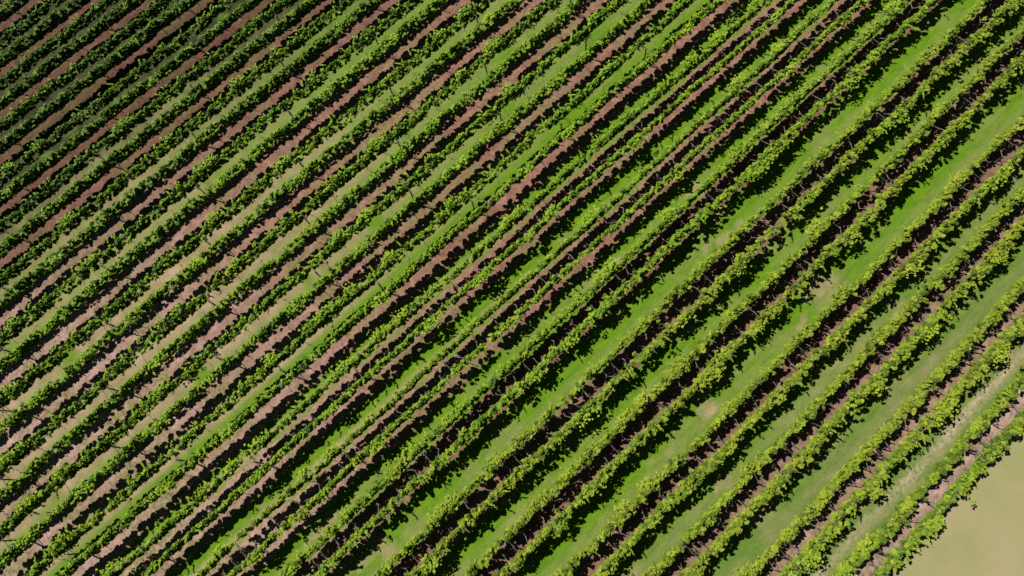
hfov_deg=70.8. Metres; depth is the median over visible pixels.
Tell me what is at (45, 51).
grapevine hedge
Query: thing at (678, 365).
grapevine hedge
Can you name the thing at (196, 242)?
grapevine hedge
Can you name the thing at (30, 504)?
grapevine hedge
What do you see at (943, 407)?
grapevine hedge
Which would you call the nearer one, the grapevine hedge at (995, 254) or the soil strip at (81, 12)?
the grapevine hedge at (995, 254)
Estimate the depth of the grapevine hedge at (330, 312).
45.57 m
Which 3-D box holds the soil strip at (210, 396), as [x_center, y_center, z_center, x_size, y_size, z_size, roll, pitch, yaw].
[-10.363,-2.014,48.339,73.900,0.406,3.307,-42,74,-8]
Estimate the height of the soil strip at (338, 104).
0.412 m
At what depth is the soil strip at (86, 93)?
54.17 m
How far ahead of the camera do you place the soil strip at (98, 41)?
55.03 m
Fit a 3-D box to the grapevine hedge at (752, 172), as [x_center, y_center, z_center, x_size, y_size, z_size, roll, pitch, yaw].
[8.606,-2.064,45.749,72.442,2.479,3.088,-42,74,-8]
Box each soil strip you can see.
[0,0,45,33]
[0,0,101,79]
[0,0,159,120]
[0,0,214,165]
[0,0,275,219]
[0,0,343,273]
[0,0,407,334]
[0,0,480,396]
[0,0,547,461]
[0,0,615,527]
[0,0,681,575]
[58,0,743,575]
[120,0,814,575]
[205,0,880,575]
[293,0,942,575]
[385,0,1022,575]
[474,35,1023,575]
[572,125,1023,575]
[654,196,1023,575]
[757,293,1023,575]
[851,382,1023,575]
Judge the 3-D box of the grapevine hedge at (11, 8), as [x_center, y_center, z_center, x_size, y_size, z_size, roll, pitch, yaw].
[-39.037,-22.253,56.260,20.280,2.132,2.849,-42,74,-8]
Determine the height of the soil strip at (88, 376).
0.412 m
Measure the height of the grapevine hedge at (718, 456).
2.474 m
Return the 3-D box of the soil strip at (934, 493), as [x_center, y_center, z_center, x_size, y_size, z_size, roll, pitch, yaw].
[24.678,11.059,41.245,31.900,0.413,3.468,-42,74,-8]
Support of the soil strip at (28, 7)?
on the ground
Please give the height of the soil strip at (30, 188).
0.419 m
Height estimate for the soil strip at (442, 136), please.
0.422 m
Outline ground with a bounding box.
[0,0,1023,575]
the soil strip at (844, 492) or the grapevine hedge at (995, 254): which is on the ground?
the soil strip at (844, 492)
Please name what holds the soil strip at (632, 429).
on the ground
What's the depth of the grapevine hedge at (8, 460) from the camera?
46.99 m
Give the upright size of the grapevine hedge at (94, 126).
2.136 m
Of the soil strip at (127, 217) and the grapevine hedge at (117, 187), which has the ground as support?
the soil strip at (127, 217)
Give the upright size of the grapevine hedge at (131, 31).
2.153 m
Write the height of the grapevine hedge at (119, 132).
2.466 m
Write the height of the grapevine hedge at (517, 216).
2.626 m
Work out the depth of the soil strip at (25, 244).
52.28 m
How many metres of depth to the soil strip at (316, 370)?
47.14 m
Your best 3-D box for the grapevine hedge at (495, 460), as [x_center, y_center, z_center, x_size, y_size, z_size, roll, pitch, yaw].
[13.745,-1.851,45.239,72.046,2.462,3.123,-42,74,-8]
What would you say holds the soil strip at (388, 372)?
on the ground
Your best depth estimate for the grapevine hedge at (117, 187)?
50.18 m
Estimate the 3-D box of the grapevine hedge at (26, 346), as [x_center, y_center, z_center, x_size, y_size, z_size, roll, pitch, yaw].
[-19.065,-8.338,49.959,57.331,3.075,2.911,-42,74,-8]
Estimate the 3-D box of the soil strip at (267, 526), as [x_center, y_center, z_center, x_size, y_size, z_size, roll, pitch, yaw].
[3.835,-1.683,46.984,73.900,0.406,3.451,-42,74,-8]
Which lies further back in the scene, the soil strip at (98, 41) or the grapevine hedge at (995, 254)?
the soil strip at (98, 41)
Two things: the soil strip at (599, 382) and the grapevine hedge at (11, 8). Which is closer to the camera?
the soil strip at (599, 382)
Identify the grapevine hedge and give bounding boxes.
[0,0,28,18]
[0,0,86,65]
[0,0,145,109]
[0,0,196,150]
[0,0,262,202]
[0,0,319,255]
[0,0,382,308]
[0,0,448,369]
[0,0,523,436]
[0,0,585,501]
[0,0,655,568]
[26,0,729,575]
[95,0,800,575]
[185,0,870,575]
[280,0,939,575]
[371,0,1023,575]
[462,21,1023,575]
[550,115,1023,575]
[632,184,1023,575]
[733,277,1023,575]
[831,365,1023,575]
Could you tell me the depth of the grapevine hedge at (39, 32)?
54.89 m
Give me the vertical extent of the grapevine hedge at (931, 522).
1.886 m
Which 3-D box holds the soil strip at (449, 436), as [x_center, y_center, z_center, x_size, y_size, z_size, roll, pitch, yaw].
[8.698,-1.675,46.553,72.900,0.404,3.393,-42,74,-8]
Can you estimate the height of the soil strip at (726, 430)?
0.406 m
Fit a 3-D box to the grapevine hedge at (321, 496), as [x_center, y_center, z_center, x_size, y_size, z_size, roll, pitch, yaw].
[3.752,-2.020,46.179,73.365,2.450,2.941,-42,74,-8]
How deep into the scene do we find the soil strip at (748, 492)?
42.86 m

